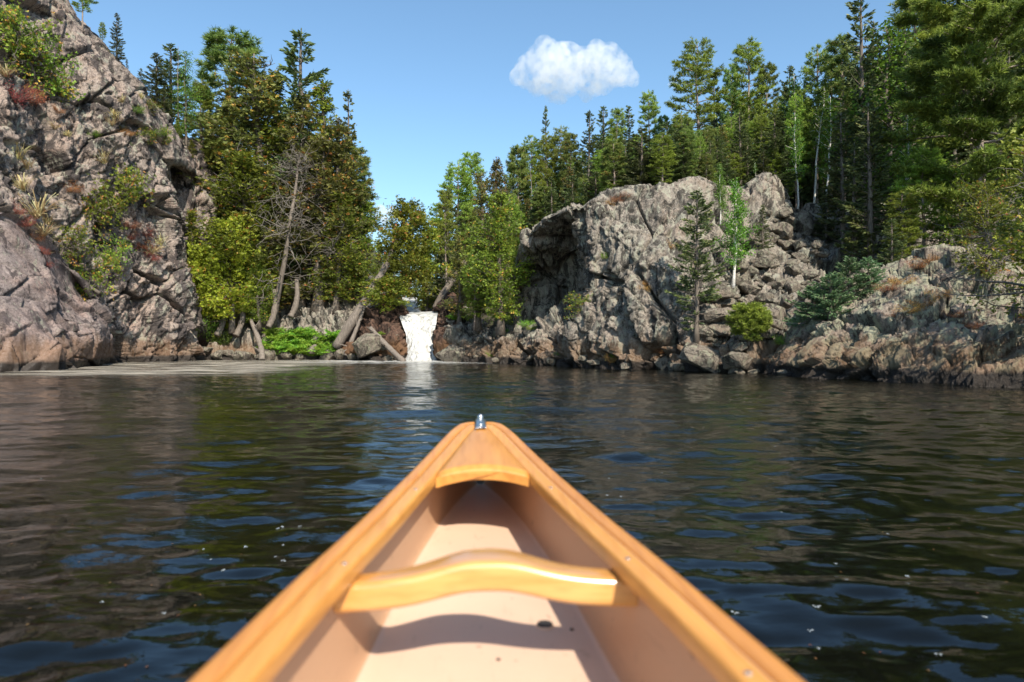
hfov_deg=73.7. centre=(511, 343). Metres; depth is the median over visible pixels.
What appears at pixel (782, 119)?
spruce tree
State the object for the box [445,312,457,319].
fern
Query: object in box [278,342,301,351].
fern
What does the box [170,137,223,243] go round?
cliff knob
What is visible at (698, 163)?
young tree
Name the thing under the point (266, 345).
fern
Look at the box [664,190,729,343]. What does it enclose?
spruce tree
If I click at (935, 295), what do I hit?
shrub
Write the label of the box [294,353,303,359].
boulder
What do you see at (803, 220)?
boulder
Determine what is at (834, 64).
red pine
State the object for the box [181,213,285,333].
cedar tree
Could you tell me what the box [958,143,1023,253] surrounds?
cedar tree
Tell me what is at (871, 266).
young spruce
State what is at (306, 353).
fern
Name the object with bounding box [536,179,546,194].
white pine
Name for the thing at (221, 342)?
shrub
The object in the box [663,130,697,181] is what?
young tree
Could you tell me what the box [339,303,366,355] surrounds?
log
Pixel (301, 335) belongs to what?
fern
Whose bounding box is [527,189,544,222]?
red pine
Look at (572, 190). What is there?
young tree
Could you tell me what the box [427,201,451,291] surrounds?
white pine
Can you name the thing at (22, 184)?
grass tuft
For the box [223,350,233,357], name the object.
boulder
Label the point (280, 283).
dead tree
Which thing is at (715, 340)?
boulder
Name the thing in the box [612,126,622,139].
red pine
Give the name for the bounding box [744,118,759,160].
white pine
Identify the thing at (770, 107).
white pine
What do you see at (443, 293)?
log
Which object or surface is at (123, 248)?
shrub
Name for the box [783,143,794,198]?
spruce tree
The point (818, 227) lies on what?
spruce tree
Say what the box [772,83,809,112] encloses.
white pine
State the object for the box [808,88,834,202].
birch tree
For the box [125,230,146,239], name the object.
shrub
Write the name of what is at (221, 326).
tree stem
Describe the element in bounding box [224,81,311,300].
cedar tree
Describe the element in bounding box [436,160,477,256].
white pine
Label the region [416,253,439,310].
cedar tree
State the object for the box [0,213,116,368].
smooth buttress
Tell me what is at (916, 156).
white pine
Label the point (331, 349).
fern
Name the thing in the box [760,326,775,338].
boulder
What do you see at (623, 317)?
cliff
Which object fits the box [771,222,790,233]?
boulder
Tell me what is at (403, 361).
falls froth
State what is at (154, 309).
cliff
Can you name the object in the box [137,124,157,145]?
shrub
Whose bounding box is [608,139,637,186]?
young tree
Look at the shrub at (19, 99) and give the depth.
19.27 m
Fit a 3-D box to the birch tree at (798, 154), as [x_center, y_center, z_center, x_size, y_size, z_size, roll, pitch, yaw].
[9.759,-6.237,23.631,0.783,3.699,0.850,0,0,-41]
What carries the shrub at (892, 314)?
on the rock outcrop
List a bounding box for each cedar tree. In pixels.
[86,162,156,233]
[173,120,184,137]
[175,82,300,289]
[176,48,332,283]
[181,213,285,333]
[184,208,217,309]
[186,240,241,329]
[187,140,196,157]
[194,148,287,325]
[198,136,219,175]
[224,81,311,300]
[233,159,306,334]
[242,252,283,329]
[251,136,385,315]
[261,90,338,316]
[292,76,364,262]
[301,117,390,296]
[303,190,371,313]
[327,183,380,304]
[332,194,453,348]
[371,239,382,273]
[395,253,413,308]
[412,253,433,311]
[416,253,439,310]
[437,238,471,323]
[447,215,474,279]
[450,209,485,308]
[455,217,496,330]
[459,189,536,334]
[467,157,517,305]
[469,172,491,288]
[491,224,518,302]
[510,204,521,258]
[523,199,532,227]
[558,168,576,204]
[584,157,602,202]
[608,159,621,186]
[713,125,734,183]
[818,150,837,202]
[924,164,992,247]
[932,126,1023,318]
[937,173,1023,291]
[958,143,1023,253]
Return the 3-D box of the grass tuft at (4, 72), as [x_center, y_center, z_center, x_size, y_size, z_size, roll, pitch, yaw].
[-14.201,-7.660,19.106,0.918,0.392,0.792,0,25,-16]
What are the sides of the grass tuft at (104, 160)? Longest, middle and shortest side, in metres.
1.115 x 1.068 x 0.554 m
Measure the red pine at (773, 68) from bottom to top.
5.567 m
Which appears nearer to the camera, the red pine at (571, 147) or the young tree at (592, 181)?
the young tree at (592, 181)
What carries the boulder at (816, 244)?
on the cliff at (623, 317)
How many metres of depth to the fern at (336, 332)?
27.53 m
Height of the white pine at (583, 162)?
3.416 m
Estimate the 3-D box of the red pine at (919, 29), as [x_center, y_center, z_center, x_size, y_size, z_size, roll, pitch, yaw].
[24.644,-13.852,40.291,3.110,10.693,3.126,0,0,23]
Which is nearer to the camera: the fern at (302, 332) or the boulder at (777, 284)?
the boulder at (777, 284)
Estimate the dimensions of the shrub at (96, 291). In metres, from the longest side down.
1.532 x 1.508 x 1.245 m
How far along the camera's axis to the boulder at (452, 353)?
24.55 m
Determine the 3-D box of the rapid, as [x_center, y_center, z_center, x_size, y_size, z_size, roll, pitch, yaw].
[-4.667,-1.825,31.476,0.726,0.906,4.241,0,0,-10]
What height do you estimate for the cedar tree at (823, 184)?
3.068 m
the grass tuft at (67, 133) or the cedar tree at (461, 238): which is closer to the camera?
the grass tuft at (67, 133)
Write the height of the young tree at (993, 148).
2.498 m
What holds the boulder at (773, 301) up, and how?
on the cliff at (623, 317)
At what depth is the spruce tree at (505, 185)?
31.01 m
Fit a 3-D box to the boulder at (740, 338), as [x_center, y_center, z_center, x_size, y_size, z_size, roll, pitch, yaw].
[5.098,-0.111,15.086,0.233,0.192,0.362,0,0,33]
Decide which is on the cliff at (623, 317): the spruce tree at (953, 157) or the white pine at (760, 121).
the spruce tree at (953, 157)
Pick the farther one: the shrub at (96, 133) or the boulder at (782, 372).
the shrub at (96, 133)
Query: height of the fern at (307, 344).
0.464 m
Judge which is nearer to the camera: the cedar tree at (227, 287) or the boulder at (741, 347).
the boulder at (741, 347)
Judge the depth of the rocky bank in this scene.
28.64 m
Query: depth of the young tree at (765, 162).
23.62 m
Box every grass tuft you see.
[0,63,19,76]
[6,142,34,159]
[10,172,34,191]
[18,189,64,218]
[19,157,37,169]
[34,219,60,236]
[42,213,56,225]
[47,121,62,129]
[63,129,73,136]
[90,146,114,163]
[103,113,123,125]
[104,108,121,118]
[142,242,165,254]
[151,233,167,245]
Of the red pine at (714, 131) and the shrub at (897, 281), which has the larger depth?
the red pine at (714, 131)
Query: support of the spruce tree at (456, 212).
on the hillside
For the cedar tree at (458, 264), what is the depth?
26.10 m
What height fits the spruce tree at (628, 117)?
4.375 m
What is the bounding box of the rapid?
[402,297,419,311]
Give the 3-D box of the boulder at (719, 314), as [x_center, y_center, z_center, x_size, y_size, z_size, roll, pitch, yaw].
[5.000,-0.622,16.367,1.106,0.448,0.930,12,-26,-25]
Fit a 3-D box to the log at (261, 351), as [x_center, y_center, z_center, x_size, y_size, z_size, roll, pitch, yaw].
[-10.129,-0.139,27.079,0.449,1.722,1.445,0,0,-31]
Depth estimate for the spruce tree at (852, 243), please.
19.42 m
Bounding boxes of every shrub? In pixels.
[0,0,71,98]
[0,3,39,74]
[2,70,37,109]
[5,34,85,104]
[11,197,27,215]
[15,75,50,109]
[15,215,38,226]
[31,233,45,241]
[36,243,52,254]
[45,222,100,266]
[45,256,53,268]
[52,103,67,113]
[62,180,86,193]
[69,261,108,300]
[72,241,125,300]
[76,180,129,245]
[87,128,102,137]
[97,231,136,265]
[114,163,140,207]
[121,220,142,228]
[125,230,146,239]
[132,103,146,113]
[133,234,155,251]
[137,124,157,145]
[142,225,157,237]
[144,249,161,260]
[146,98,163,116]
[152,123,170,136]
[161,128,173,144]
[196,316,221,338]
[206,329,231,344]
[559,290,592,322]
[608,194,622,201]
[871,281,907,292]
[884,310,902,317]
[887,275,918,284]
[893,301,927,313]
[903,258,937,269]
[907,296,935,310]
[910,253,940,261]
[924,287,952,300]
[946,308,973,317]
[962,319,989,328]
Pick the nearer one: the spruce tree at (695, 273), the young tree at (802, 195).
the spruce tree at (695, 273)
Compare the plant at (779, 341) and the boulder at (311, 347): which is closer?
the plant at (779, 341)
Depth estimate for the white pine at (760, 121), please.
25.95 m
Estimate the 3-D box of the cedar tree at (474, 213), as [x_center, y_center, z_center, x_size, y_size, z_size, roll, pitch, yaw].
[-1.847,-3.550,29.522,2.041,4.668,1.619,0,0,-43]
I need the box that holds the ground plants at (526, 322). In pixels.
[517,319,534,327]
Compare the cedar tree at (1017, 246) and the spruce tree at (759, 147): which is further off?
the spruce tree at (759, 147)
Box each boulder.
[202,347,212,351]
[210,352,221,359]
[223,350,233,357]
[232,351,250,359]
[265,348,275,359]
[278,350,292,358]
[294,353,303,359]
[306,344,318,353]
[319,349,335,359]
[334,349,344,358]
[347,353,355,360]
[352,333,382,357]
[383,355,392,360]
[435,344,465,361]
[546,357,555,365]
[578,355,587,362]
[586,360,600,365]
[620,362,630,369]
[654,354,671,369]
[670,362,684,370]
[678,342,721,372]
[699,324,713,337]
[700,305,712,312]
[701,307,734,324]
[706,291,720,301]
[707,321,730,336]
[711,337,718,342]
[712,342,720,347]
[713,301,721,307]
[714,286,737,299]
[719,297,737,307]
[721,351,752,369]
[727,341,734,347]
[728,368,744,372]
[730,342,747,352]
[731,259,747,273]
[736,277,751,284]
[737,335,746,341]
[738,282,760,294]
[739,237,752,246]
[739,272,750,279]
[747,265,758,278]
[747,369,760,372]
[753,254,772,267]
[753,303,787,322]
[754,249,767,256]
[754,292,774,303]
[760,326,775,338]
[762,275,773,281]
[764,298,780,305]
[766,210,772,215]
[766,278,792,288]
[768,259,779,268]
[770,235,779,242]
[770,319,786,330]
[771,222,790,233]
[776,369,786,374]
[777,207,792,217]
[777,224,792,239]
[778,240,792,250]
[780,296,793,308]
[784,216,794,223]
[784,277,800,294]
[785,264,799,275]
[786,258,799,264]
[791,211,814,233]
[791,252,806,261]
[792,238,807,249]
[797,289,809,300]
[799,269,820,279]
[802,230,811,235]
[810,240,823,248]
[816,251,830,257]
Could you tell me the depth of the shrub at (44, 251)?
18.95 m
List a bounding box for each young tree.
[513,209,535,257]
[530,186,555,225]
[536,189,562,223]
[558,175,587,209]
[583,171,600,204]
[588,148,619,196]
[596,140,630,190]
[599,174,617,191]
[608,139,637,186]
[618,127,661,184]
[623,144,652,184]
[647,131,678,183]
[649,121,684,185]
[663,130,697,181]
[667,134,701,182]
[674,129,700,177]
[695,158,709,179]
[697,153,714,180]
[709,135,736,185]
[722,158,737,184]
[726,153,745,187]
[737,137,760,185]
[750,113,810,187]
[754,152,774,175]
[762,147,782,174]
[782,175,793,195]
[790,155,816,208]
[807,178,823,203]
[957,147,968,176]
[966,153,988,193]
[969,143,999,195]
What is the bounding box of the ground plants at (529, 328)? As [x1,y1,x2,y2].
[524,323,536,329]
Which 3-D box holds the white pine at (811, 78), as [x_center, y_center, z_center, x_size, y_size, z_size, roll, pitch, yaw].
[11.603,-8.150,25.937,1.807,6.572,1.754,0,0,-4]
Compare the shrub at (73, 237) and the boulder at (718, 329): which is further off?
the shrub at (73, 237)
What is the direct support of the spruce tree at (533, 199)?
on the hillside
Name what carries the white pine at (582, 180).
on the hillside
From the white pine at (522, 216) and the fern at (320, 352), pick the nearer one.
the fern at (320, 352)
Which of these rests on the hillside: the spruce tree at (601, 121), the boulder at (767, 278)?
the spruce tree at (601, 121)
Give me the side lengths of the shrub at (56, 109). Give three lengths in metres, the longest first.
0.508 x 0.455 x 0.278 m
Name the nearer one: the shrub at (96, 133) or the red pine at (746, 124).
the shrub at (96, 133)
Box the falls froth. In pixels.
[340,360,475,362]
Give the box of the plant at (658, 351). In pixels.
[653,348,663,353]
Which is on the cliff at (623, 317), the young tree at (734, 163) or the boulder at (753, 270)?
the boulder at (753, 270)
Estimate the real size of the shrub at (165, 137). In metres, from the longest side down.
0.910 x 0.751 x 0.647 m
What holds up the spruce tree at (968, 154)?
on the hillside
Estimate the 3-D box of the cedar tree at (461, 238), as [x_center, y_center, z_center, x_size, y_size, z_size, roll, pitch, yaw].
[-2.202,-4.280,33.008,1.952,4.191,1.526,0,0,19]
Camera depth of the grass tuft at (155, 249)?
24.57 m
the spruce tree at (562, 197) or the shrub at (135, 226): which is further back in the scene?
the spruce tree at (562, 197)
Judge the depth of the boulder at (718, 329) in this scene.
16.05 m
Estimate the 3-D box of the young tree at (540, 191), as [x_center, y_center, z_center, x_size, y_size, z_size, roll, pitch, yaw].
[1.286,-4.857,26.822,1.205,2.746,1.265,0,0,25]
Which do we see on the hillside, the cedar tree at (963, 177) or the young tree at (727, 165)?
the young tree at (727, 165)
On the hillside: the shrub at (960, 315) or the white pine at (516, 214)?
the white pine at (516, 214)
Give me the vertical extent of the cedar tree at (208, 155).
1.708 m
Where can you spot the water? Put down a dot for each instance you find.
(848, 506)
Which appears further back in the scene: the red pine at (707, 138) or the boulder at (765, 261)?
the red pine at (707, 138)
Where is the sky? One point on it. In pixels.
(429, 82)
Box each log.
[249,319,265,359]
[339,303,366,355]
[366,326,405,361]
[432,260,466,306]
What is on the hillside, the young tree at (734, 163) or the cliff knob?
the young tree at (734, 163)
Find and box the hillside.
[114,123,1005,328]
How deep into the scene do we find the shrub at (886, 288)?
12.95 m
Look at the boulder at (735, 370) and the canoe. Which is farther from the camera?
the boulder at (735, 370)
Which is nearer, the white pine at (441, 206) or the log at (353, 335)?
the log at (353, 335)
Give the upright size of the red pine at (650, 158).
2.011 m
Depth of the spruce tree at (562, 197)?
26.91 m
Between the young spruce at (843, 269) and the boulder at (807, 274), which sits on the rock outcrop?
the young spruce at (843, 269)
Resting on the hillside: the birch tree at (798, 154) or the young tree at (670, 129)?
the young tree at (670, 129)
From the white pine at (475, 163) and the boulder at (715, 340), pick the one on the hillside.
the white pine at (475, 163)
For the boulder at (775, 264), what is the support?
on the cliff at (623, 317)
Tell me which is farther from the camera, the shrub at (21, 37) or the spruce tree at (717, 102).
the spruce tree at (717, 102)
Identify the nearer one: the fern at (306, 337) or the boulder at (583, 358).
the boulder at (583, 358)
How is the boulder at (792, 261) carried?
on the cliff at (623, 317)
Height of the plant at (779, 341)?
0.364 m
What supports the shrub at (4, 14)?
on the cliff at (154, 309)
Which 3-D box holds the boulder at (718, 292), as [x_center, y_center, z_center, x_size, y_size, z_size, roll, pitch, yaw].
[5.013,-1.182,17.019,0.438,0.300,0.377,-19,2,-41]
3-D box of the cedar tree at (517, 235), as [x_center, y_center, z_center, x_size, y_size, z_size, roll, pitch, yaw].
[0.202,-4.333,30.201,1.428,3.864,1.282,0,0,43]
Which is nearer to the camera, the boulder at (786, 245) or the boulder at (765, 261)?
the boulder at (765, 261)
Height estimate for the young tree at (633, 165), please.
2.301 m
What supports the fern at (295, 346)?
on the rocky bank
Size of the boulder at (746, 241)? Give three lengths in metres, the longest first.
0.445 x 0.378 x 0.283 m
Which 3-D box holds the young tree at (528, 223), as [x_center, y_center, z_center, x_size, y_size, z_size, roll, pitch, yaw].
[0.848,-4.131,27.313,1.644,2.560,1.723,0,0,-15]
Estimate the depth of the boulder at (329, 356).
27.01 m
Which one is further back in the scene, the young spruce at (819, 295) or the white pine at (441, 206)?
the white pine at (441, 206)
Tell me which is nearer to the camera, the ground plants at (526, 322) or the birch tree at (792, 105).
the ground plants at (526, 322)
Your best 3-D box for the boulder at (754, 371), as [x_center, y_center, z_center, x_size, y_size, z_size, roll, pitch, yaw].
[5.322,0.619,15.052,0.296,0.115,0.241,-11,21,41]
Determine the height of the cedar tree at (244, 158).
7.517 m
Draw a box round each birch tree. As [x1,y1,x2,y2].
[168,50,205,147]
[711,177,762,287]
[713,162,728,224]
[778,71,809,208]
[783,110,809,208]
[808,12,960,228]
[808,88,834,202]
[810,95,843,218]
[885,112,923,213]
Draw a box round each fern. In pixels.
[257,343,273,348]
[262,327,286,336]
[265,333,295,340]
[266,343,294,350]
[268,338,294,344]
[276,338,301,344]
[276,343,299,350]
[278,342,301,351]
[279,329,297,338]
[286,326,313,336]
[286,346,304,354]
[288,328,316,336]
[294,327,321,339]
[294,336,311,342]
[296,331,316,337]
[300,341,321,347]
[300,350,317,355]
[301,338,323,345]
[313,332,330,341]
[314,348,329,354]
[315,332,335,340]
[317,342,333,349]
[321,345,336,351]
[325,329,340,337]
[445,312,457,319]
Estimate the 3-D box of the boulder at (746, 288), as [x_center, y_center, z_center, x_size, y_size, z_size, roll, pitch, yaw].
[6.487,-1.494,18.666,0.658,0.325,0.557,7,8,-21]
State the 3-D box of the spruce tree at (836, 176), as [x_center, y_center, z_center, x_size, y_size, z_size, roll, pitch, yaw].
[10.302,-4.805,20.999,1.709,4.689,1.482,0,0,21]
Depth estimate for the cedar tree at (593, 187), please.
24.86 m
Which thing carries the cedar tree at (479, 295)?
on the cliff at (623, 317)
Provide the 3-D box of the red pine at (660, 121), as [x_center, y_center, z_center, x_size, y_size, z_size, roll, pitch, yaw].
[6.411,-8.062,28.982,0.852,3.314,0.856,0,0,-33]
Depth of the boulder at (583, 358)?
18.62 m
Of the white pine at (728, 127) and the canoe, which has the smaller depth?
the canoe
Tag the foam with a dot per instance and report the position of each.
(240, 370)
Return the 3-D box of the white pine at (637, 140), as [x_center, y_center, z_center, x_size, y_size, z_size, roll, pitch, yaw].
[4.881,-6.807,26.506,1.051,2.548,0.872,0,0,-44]
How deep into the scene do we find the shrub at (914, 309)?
12.04 m
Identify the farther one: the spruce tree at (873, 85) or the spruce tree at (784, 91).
the spruce tree at (784, 91)
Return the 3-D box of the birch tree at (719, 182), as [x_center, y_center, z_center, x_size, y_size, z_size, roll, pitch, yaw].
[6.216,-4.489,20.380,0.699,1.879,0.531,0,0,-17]
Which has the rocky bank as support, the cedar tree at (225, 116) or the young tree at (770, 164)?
the cedar tree at (225, 116)
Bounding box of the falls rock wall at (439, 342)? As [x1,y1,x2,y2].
[432,291,463,360]
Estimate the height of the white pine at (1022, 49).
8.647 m
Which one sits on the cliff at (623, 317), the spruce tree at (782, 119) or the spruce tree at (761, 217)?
the spruce tree at (761, 217)
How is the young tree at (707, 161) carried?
on the cliff at (623, 317)
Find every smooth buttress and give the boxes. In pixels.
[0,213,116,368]
[0,296,79,372]
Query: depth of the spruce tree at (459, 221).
29.41 m
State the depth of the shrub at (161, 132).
25.34 m
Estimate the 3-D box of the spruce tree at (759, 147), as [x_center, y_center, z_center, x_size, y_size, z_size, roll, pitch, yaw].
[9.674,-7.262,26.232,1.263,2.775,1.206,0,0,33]
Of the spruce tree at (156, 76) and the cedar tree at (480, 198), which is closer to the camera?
the spruce tree at (156, 76)
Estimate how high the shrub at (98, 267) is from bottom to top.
1.913 m
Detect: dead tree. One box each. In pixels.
[175,50,178,116]
[250,139,329,327]
[530,165,532,209]
[825,71,838,206]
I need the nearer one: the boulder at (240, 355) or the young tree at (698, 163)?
the young tree at (698, 163)
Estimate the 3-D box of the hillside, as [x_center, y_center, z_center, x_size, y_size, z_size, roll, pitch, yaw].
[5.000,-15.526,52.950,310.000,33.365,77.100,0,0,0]
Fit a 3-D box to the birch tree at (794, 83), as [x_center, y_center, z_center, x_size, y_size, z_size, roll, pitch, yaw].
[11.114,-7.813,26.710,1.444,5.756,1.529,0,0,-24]
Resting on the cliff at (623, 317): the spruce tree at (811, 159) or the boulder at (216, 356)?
the spruce tree at (811, 159)
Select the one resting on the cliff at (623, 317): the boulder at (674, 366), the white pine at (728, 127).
the boulder at (674, 366)
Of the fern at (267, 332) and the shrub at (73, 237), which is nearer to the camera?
the shrub at (73, 237)
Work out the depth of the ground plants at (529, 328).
21.84 m
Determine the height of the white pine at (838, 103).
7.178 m
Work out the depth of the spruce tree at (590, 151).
31.93 m
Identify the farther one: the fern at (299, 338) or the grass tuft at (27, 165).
the fern at (299, 338)
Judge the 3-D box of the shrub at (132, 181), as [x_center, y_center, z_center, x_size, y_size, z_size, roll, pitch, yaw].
[-13.122,-4.910,22.814,2.278,2.422,2.304,0,0,-24]
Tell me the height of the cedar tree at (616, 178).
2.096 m
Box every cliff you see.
[0,0,223,363]
[443,172,1021,375]
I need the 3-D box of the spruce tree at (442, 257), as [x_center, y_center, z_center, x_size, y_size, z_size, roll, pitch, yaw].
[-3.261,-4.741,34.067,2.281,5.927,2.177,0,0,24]
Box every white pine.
[71,0,99,32]
[98,22,106,40]
[187,78,214,142]
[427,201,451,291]
[432,188,457,294]
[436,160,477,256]
[451,150,488,226]
[454,202,476,304]
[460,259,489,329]
[501,193,521,261]
[514,135,548,218]
[518,213,526,240]
[533,133,558,189]
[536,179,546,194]
[545,126,569,205]
[557,156,573,206]
[567,166,585,191]
[575,176,587,198]
[577,152,587,187]
[605,107,628,153]
[631,137,645,159]
[637,89,661,147]
[664,36,729,130]
[669,110,694,141]
[693,136,707,176]
[722,117,744,167]
[722,123,735,154]
[726,36,775,132]
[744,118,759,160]
[747,110,771,159]
[767,102,779,130]
[770,105,785,151]
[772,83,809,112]
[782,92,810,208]
[793,43,838,202]
[803,105,821,185]
[812,121,839,187]
[833,75,864,110]
[866,0,1023,250]
[871,0,951,213]
[879,189,928,258]
[884,146,960,252]
[964,45,995,129]
[965,35,1023,194]
[1001,1,1023,119]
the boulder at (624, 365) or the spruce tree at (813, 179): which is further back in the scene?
the spruce tree at (813, 179)
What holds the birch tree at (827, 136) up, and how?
on the cliff at (623, 317)
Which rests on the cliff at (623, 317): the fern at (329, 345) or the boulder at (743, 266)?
the boulder at (743, 266)
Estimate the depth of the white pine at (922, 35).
22.86 m
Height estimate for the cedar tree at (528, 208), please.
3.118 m
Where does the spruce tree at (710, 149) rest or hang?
on the hillside
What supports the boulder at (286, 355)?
on the rocky bank
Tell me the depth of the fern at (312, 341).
27.41 m
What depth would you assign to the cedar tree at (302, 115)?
29.72 m
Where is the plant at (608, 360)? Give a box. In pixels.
[604,353,616,361]
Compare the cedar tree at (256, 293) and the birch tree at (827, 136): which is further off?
the cedar tree at (256, 293)
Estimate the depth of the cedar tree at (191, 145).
28.27 m
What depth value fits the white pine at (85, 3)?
23.47 m
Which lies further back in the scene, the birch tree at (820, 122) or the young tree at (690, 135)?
the birch tree at (820, 122)
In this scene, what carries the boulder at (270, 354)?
on the rocky bank
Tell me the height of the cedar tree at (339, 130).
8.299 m
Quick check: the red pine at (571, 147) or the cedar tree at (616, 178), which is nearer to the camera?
the cedar tree at (616, 178)
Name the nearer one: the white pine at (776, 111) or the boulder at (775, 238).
the boulder at (775, 238)
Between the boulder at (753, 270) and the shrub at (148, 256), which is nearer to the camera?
the boulder at (753, 270)
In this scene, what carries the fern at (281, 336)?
on the rocky bank
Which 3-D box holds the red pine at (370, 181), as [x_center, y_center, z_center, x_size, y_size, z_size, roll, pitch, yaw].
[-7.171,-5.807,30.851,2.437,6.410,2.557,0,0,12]
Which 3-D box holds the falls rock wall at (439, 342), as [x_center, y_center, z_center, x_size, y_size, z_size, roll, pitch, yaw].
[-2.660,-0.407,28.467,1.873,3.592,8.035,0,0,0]
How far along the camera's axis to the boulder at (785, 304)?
17.25 m
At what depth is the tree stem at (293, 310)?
27.52 m
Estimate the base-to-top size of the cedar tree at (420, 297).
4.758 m
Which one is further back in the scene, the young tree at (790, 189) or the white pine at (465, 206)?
the white pine at (465, 206)
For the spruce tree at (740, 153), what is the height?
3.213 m
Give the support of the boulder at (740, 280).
on the cliff at (623, 317)
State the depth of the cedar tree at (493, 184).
28.97 m
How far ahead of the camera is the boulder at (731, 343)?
15.41 m
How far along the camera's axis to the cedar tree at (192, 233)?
27.57 m
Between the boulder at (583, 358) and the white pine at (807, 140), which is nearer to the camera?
the boulder at (583, 358)
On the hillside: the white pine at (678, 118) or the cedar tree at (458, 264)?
the white pine at (678, 118)
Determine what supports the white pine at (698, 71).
on the hillside
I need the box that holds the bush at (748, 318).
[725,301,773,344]
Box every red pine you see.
[189,24,263,173]
[330,145,379,279]
[503,143,530,237]
[507,166,523,200]
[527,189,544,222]
[555,171,563,209]
[558,132,581,192]
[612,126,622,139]
[645,147,653,175]
[652,115,669,144]
[680,117,693,147]
[690,131,705,168]
[698,126,717,175]
[703,125,717,153]
[717,64,743,182]
[730,120,753,172]
[752,60,782,131]
[755,116,773,150]
[812,32,865,200]
[866,67,889,197]
[911,24,934,45]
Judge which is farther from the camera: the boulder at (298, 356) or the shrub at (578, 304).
the boulder at (298, 356)
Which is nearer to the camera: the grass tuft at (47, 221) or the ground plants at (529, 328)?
the grass tuft at (47, 221)
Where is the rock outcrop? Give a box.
[763,243,1023,387]
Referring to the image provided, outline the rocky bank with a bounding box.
[203,275,409,359]
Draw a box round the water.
[0,360,1023,681]
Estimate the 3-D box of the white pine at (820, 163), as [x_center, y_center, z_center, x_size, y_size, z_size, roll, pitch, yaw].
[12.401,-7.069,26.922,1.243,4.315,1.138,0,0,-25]
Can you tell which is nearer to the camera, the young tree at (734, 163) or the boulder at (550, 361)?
the boulder at (550, 361)
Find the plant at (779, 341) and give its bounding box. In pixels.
[772,333,789,346]
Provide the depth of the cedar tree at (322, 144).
29.03 m
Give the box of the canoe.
[189,414,803,681]
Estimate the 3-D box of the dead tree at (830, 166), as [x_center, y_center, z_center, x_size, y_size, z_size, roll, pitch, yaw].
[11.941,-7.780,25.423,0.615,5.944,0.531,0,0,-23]
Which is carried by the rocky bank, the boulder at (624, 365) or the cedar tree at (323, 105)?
the cedar tree at (323, 105)
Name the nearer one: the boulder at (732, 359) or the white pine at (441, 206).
the boulder at (732, 359)
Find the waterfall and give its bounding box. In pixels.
[400,311,437,360]
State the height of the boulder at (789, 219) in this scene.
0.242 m
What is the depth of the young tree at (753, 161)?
24.21 m
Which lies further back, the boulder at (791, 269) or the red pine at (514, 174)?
the red pine at (514, 174)
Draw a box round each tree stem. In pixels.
[210,317,227,336]
[233,301,246,337]
[266,289,279,328]
[287,279,299,318]
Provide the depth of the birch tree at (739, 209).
18.22 m
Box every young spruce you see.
[782,285,834,327]
[799,273,857,319]
[828,256,878,299]
[851,256,887,288]
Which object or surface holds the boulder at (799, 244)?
on the cliff at (623, 317)
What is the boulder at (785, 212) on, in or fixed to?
on the cliff at (623, 317)
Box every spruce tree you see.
[106,13,125,62]
[137,68,145,84]
[141,52,177,118]
[151,43,207,139]
[157,86,174,112]
[256,28,335,293]
[340,90,356,186]
[419,226,444,303]
[426,190,457,297]
[443,205,463,294]
[448,211,467,292]
[500,177,510,200]
[529,186,543,228]
[541,105,550,179]
[546,177,558,212]
[559,185,567,208]
[571,167,579,196]
[575,110,598,192]
[581,159,597,202]
[583,134,596,175]
[590,106,612,153]
[595,136,605,159]
[621,105,634,150]
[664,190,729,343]
[704,78,722,130]
[706,104,723,128]
[707,140,715,180]
[727,113,753,187]
[750,204,774,248]
[751,122,772,172]
[776,65,806,206]
[776,114,802,196]
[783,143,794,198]
[805,120,825,202]
[806,119,822,199]
[811,191,839,243]
[817,113,876,254]
[822,0,895,248]
[833,142,880,273]
[838,102,903,270]
[856,20,891,228]
[874,27,927,224]
[874,218,907,263]
[914,115,960,244]
[947,46,971,164]
[956,65,971,160]
[963,59,987,161]
[986,33,1023,191]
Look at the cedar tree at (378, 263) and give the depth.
35.94 m
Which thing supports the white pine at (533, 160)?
on the hillside
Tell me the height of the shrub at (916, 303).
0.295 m
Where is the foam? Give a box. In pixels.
[3,360,351,374]
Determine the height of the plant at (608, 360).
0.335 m
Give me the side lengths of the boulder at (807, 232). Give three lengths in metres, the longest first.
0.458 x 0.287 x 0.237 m
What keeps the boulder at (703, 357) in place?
on the cliff at (623, 317)
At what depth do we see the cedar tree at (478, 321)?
24.38 m
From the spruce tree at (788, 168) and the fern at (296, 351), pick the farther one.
the fern at (296, 351)
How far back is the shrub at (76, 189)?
21.32 m
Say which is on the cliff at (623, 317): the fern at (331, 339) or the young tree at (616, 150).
the young tree at (616, 150)
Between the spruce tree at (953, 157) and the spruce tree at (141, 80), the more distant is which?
the spruce tree at (141, 80)
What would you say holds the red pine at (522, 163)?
on the hillside
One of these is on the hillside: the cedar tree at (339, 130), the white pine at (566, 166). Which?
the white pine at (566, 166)
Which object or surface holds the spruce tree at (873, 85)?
on the cliff at (623, 317)
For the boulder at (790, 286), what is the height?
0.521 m
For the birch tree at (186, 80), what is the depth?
28.45 m
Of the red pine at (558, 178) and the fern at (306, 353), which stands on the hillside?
the red pine at (558, 178)
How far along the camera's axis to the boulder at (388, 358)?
25.81 m
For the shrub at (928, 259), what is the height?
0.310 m
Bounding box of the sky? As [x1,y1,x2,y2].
[69,0,970,299]
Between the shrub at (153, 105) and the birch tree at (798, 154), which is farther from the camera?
the shrub at (153, 105)
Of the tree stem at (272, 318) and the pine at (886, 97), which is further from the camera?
the tree stem at (272, 318)
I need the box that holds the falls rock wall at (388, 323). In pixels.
[334,298,408,360]
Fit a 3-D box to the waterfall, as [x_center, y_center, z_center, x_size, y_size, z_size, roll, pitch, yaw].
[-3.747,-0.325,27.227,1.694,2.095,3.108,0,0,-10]
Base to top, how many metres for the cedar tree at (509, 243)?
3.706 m

